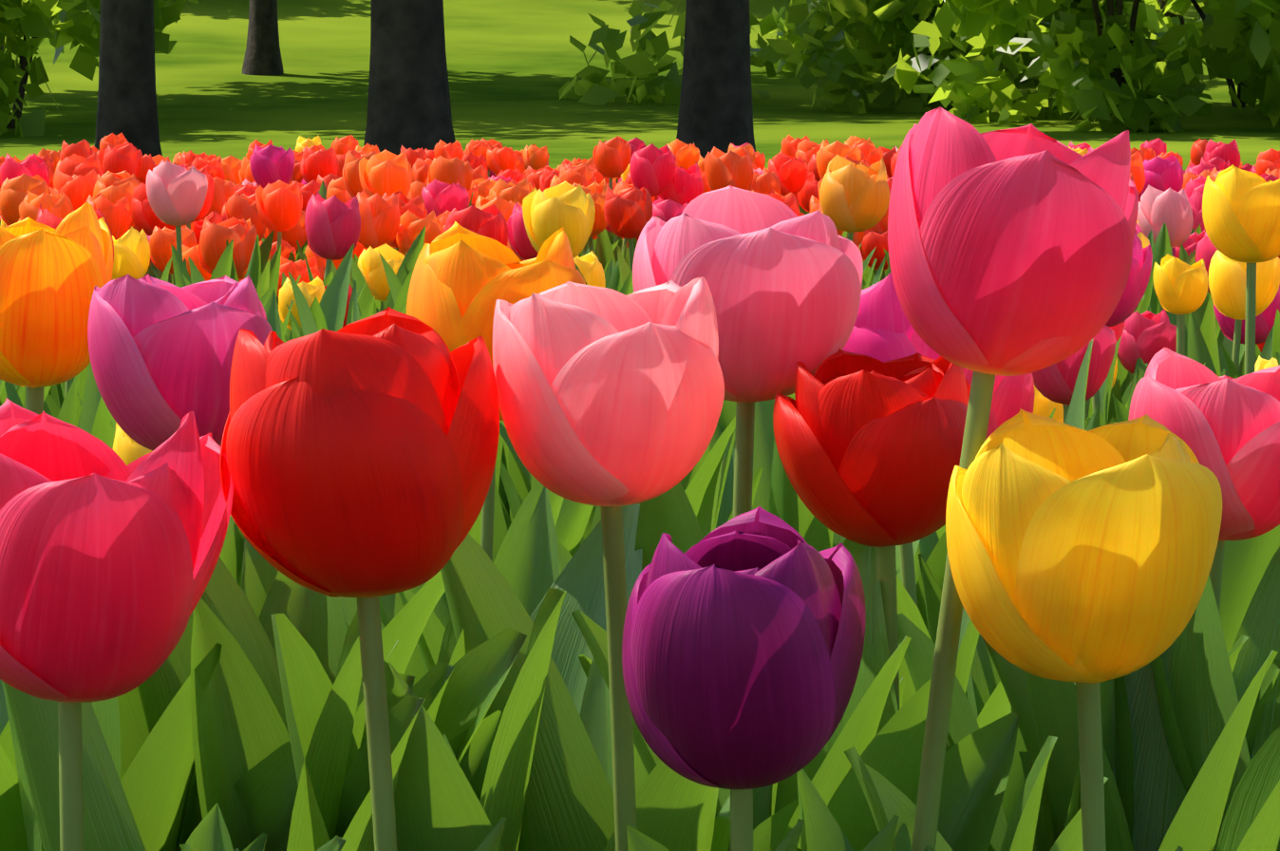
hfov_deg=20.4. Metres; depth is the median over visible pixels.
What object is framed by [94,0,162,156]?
tree
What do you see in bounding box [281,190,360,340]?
tulip
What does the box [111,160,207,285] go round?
tulip
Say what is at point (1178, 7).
shrub
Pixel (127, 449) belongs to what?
tulip field
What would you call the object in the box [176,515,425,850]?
row leaves
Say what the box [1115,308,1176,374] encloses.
tulip
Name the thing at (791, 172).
tulip
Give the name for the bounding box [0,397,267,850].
crimson tulip
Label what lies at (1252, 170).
tulip field
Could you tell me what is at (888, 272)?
tulip field
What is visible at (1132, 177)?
tulip field
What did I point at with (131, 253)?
tulip
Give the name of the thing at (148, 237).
tulip field
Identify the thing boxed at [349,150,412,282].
tulip
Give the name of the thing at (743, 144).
tulip field
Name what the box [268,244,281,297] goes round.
tulip field
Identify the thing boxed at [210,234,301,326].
tulip field
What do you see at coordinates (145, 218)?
tulip
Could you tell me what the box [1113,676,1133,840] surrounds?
row leaves
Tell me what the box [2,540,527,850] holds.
row leaves
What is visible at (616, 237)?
tulip field
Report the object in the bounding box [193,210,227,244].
tulip field
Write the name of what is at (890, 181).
tulip field
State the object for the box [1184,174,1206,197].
tulip field
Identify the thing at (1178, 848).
leaves
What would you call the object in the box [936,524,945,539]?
tulip field
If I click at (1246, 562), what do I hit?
tulip leaf
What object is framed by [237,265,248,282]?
tulip field
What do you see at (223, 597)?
row leaves
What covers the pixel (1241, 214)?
yellow tulip
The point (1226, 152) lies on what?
tulip field
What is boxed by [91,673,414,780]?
row leaves
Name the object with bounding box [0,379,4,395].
tulip field
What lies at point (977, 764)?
row leaves
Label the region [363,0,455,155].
tree
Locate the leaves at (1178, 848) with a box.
[1174,845,1183,850]
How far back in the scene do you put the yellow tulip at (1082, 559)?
0.82 m
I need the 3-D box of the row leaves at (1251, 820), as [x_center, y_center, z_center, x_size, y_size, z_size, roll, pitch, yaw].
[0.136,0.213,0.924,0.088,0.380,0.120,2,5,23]
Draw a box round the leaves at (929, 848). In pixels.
[923,845,934,850]
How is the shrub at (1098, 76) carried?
on the ground
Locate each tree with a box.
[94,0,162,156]
[241,0,283,75]
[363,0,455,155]
[676,0,755,158]
[1156,0,1184,29]
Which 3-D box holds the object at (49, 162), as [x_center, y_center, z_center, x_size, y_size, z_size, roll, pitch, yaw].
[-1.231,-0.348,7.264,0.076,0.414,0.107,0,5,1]
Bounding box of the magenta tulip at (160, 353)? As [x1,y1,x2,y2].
[87,273,272,451]
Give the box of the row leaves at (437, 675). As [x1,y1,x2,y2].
[276,569,455,722]
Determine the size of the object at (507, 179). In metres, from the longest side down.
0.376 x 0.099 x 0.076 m
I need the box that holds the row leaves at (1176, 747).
[1151,654,1218,843]
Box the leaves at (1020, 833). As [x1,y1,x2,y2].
[999,734,1057,850]
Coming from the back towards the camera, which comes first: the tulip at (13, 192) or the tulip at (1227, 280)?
the tulip at (13, 192)
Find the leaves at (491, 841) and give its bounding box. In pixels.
[474,816,506,850]
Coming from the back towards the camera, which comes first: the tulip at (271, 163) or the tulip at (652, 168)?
the tulip at (271, 163)
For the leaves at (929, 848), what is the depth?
0.85 m
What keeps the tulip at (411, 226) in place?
on the flower bed soil
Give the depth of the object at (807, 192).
6.09 m
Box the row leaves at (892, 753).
[715,678,931,850]
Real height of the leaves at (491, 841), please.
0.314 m
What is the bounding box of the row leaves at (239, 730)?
[175,599,289,850]
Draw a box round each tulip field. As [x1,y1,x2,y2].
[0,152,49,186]
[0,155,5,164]
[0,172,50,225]
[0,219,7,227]
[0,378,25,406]
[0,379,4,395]
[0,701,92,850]
[4,381,80,427]
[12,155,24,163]
[13,384,51,401]
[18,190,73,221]
[23,204,113,426]
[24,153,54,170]
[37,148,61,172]
[45,382,64,417]
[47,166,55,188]
[50,383,63,410]
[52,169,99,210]
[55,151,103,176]
[56,372,80,426]
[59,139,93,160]
[61,381,65,396]
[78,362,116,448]
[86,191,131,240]
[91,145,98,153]
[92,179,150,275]
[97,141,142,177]
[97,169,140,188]
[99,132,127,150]
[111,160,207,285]
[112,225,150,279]
[112,423,152,465]
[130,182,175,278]
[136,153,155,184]
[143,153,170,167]
[146,234,162,275]
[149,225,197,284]
[150,254,270,300]
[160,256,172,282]
[167,222,194,283]
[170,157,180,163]
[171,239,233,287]
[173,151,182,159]
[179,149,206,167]
[181,244,211,281]
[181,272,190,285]
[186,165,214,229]
[188,256,221,446]
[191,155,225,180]
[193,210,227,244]
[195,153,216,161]
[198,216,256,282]
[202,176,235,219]
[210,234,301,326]
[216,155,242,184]
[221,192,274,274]
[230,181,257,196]
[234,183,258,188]
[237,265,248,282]
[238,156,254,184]
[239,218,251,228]
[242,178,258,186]
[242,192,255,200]
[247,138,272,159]
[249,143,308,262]
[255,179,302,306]
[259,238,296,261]
[260,281,275,306]
[261,210,307,250]
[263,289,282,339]
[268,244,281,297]
[276,254,320,297]
[278,275,324,330]
[280,284,329,342]
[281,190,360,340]
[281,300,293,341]
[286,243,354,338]
[287,251,295,262]
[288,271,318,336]
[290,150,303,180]
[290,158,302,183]
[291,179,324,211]
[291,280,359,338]
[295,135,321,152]
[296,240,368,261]
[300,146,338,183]
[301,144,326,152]
[303,253,412,308]
[304,244,343,268]
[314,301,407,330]
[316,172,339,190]
[317,265,325,281]
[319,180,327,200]
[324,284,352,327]
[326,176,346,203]
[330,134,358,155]
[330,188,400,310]
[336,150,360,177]
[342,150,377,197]
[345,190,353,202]
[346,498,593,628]
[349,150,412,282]
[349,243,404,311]
[351,189,427,284]
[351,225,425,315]
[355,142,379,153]
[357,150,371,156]
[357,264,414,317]
[357,281,366,301]
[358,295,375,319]
[376,251,402,313]
[381,300,387,310]
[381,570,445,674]
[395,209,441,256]
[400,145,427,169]
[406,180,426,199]
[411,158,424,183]
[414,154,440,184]
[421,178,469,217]
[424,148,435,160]
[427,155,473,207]
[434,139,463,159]
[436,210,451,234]
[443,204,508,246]
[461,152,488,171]
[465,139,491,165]
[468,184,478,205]
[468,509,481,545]
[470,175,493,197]
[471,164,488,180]
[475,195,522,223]
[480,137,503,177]
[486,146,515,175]
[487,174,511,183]
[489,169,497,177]
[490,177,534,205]
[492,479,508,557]
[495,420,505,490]
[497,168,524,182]
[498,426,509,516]
[498,449,528,530]
[499,422,537,518]
[507,202,538,260]
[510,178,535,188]
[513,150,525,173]
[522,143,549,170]
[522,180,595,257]
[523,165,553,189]
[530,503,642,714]
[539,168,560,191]
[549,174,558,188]
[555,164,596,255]
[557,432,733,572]
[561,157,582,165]
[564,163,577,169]
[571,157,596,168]
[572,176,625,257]
[573,250,605,287]
[574,263,633,295]
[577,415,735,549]
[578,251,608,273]
[578,654,592,678]
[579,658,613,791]
[582,247,589,256]
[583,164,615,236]
[583,509,594,539]
[587,235,617,256]
[589,467,763,533]
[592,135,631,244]
[593,239,596,255]
[596,179,655,274]
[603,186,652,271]
[604,259,621,292]
[605,225,621,257]
[611,239,619,250]
[617,249,630,286]
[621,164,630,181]
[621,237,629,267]
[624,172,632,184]
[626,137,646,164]
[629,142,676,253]
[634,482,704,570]
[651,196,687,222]
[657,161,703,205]
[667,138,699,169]
[679,427,735,528]
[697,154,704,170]
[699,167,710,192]
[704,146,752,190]
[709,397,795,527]
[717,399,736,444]
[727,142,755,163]
[732,142,755,152]
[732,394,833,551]
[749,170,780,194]
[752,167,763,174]
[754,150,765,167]
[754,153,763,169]
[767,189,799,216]
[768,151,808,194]
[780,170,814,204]
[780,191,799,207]
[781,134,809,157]
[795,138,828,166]
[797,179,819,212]
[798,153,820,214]
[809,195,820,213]
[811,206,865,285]
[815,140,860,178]
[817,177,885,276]
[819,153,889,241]
[832,531,920,583]
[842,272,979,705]
[844,134,874,147]
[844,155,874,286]
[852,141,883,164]
[859,229,888,280]
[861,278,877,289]
[862,193,890,283]
[862,246,876,276]
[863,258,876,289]
[865,267,889,286]
[870,251,888,285]
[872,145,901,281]
[873,177,892,278]
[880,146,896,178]
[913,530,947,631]
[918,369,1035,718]
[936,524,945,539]
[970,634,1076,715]
[976,680,1011,728]
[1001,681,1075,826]
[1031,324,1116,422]
[1033,385,1090,430]
[1048,407,1055,418]
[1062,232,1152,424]
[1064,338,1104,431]
[1067,140,1091,150]
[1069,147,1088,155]
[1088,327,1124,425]
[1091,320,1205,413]
[1107,357,1122,424]
[1112,368,1225,422]
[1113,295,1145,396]
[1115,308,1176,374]
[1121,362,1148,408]
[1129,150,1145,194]
[1129,170,1135,184]
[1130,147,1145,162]
[1133,304,1220,337]
[1135,222,1175,257]
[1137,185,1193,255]
[1137,231,1196,265]
[1137,261,1156,314]
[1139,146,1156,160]
[1140,137,1167,155]
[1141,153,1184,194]
[1147,222,1172,314]
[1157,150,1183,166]
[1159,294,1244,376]
[1175,228,1205,263]
[1179,232,1225,348]
[1181,170,1208,189]
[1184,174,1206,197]
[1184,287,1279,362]
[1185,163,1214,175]
[1187,189,1205,234]
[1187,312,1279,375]
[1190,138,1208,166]
[1196,169,1211,177]
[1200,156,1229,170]
[1204,139,1240,168]
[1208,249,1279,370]
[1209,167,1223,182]
[1218,283,1279,376]
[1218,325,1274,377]
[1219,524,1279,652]
[1220,328,1244,376]
[1240,163,1252,171]
[1242,344,1259,376]
[1250,164,1256,173]
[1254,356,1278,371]
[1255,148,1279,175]
[1257,341,1264,352]
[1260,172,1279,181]
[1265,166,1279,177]
[1272,309,1279,358]
[1275,352,1279,365]
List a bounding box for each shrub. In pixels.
[0,0,200,137]
[558,0,1024,114]
[754,0,1185,89]
[860,0,1247,107]
[881,0,1279,132]
[901,51,946,109]
[1138,0,1207,46]
[1196,0,1279,117]
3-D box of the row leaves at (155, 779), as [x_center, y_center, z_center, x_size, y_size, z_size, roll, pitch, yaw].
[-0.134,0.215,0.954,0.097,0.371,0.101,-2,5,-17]
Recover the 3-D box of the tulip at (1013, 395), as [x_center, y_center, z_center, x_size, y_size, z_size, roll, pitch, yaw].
[0.145,0.155,1.571,0.064,0.384,0.108,-1,4,-29]
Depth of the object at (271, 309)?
2.58 m
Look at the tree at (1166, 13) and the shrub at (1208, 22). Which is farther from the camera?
the tree at (1166, 13)
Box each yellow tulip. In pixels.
[0,202,112,414]
[843,408,1222,850]
[1086,253,1208,422]
[1202,164,1279,375]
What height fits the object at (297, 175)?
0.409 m
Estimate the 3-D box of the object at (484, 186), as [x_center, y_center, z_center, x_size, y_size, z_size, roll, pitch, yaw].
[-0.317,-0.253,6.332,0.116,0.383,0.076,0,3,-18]
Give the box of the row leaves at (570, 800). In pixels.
[440,533,777,850]
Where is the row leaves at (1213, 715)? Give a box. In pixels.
[1049,574,1278,850]
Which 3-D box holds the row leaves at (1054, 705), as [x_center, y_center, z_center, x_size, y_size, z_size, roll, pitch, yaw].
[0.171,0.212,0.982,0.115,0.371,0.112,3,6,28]
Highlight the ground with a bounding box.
[0,0,1279,170]
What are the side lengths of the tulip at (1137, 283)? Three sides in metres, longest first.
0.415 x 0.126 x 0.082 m
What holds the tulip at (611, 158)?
on the flower bed soil
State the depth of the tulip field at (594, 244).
5.71 m
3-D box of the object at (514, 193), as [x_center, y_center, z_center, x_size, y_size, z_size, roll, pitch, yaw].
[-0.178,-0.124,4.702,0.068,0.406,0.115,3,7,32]
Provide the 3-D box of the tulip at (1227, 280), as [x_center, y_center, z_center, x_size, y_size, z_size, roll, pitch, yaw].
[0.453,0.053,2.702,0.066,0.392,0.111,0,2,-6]
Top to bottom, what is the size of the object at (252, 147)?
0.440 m
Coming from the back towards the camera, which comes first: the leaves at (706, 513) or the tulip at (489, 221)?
the tulip at (489, 221)
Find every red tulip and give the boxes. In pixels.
[179,306,499,850]
[571,348,970,774]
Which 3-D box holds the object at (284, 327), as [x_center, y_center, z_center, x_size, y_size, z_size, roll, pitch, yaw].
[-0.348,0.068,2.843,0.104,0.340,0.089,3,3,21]
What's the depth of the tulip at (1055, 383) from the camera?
2.08 m
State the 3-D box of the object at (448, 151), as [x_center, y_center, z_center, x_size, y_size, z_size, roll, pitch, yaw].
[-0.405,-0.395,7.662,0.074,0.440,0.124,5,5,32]
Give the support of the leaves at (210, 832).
on the flower bed soil
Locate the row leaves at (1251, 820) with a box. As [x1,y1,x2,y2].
[1064,678,1279,850]
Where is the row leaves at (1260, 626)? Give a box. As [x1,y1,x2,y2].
[1232,545,1279,850]
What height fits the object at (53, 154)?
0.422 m
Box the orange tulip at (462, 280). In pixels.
[394,221,585,685]
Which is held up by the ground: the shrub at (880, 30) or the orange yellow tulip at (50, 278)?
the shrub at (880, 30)
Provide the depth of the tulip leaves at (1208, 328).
3.00 m
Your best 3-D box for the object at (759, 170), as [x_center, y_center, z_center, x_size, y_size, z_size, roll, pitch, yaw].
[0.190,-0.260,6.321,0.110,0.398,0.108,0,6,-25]
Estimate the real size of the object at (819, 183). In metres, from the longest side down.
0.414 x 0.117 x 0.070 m
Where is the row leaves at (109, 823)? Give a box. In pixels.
[3,610,362,850]
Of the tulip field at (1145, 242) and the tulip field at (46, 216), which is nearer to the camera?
the tulip field at (46, 216)
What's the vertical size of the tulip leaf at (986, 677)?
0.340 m
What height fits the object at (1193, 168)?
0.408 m
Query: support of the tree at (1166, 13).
on the ground
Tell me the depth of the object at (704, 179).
6.18 m
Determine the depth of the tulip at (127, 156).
5.35 m
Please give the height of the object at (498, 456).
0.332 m
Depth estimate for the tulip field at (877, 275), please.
3.44 m
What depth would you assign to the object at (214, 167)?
6.21 m
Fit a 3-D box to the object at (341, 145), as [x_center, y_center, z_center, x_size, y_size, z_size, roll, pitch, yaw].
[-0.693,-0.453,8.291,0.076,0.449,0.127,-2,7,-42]
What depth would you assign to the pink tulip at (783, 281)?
0.99 m
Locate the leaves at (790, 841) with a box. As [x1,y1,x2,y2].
[773,818,804,850]
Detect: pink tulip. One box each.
[492,276,798,850]
[626,106,1138,850]
[632,185,905,793]
[1128,347,1279,613]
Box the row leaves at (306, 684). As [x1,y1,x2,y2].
[270,613,357,850]
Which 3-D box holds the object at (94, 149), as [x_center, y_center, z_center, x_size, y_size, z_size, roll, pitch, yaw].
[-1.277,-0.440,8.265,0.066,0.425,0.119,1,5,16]
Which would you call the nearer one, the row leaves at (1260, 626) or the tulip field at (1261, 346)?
the row leaves at (1260, 626)
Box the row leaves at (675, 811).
[517,759,718,850]
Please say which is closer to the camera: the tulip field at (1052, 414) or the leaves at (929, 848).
the leaves at (929, 848)
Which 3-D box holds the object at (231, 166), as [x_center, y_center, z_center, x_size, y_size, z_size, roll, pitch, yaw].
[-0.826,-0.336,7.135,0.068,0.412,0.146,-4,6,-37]
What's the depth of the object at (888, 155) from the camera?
7.40 m
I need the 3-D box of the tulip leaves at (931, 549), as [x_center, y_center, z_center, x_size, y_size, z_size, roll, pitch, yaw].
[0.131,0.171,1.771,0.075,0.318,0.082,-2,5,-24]
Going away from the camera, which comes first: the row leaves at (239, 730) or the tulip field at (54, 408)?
the row leaves at (239, 730)
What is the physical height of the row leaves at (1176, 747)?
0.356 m
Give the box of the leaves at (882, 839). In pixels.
[796,814,899,850]
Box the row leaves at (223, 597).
[191,557,566,850]
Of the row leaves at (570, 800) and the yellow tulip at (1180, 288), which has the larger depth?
the yellow tulip at (1180, 288)
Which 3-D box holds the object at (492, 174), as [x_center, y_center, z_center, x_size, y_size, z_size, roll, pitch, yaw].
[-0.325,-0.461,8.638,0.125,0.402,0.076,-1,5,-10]
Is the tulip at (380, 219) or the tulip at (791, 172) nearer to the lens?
the tulip at (380, 219)
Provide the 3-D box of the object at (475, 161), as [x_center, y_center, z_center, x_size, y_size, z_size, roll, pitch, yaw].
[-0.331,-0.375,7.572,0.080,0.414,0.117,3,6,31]
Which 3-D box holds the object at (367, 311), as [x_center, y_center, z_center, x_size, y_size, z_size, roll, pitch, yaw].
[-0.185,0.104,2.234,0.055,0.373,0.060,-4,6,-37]
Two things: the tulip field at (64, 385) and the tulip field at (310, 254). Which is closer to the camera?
the tulip field at (64, 385)
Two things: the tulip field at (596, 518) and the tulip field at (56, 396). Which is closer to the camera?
the tulip field at (596, 518)
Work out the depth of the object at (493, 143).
8.24 m
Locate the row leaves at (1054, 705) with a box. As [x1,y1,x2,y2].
[1023,670,1133,850]
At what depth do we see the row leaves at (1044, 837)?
0.97 m
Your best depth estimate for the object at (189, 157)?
7.94 m
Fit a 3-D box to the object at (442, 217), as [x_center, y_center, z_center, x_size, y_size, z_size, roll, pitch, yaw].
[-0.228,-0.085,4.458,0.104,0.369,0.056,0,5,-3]
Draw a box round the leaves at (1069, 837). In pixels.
[1049,776,1108,850]
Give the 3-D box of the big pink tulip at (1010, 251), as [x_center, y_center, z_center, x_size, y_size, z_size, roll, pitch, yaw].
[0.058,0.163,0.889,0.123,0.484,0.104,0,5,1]
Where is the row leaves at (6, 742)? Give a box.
[0,678,17,771]
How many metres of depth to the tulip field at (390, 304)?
3.76 m
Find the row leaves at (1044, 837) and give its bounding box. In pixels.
[1017,658,1279,850]
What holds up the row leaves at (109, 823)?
on the flower bed soil
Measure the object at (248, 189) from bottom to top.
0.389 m
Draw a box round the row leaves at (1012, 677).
[982,637,1039,850]
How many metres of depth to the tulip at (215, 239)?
3.97 m
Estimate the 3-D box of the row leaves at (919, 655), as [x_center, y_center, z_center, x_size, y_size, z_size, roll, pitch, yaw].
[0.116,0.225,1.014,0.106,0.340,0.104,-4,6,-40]
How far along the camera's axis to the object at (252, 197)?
5.26 m
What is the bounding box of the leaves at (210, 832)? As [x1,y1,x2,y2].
[180,803,346,850]
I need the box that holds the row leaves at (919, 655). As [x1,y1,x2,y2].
[897,613,1248,850]
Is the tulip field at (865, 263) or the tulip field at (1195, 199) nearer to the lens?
the tulip field at (865, 263)
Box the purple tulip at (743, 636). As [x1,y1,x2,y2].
[621,505,916,850]
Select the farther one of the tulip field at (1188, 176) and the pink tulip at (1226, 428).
the tulip field at (1188, 176)
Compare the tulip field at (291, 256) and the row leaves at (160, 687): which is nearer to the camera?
the row leaves at (160, 687)
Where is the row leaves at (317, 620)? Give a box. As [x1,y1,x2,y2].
[258,570,503,802]
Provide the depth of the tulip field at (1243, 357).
4.18 m
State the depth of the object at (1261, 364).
2.19 m
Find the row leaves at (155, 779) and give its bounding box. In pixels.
[120,523,298,850]
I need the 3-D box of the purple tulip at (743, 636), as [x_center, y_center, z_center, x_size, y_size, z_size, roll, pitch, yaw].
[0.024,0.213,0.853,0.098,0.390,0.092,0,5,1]
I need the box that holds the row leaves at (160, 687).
[137,615,465,828]
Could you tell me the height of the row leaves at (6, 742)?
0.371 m
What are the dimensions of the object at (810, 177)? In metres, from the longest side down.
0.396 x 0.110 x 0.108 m
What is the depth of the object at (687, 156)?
6.69 m
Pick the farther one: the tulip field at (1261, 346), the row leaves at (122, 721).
the tulip field at (1261, 346)
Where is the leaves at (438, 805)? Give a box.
[383,659,504,850]
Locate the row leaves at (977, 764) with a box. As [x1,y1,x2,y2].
[728,538,1019,850]

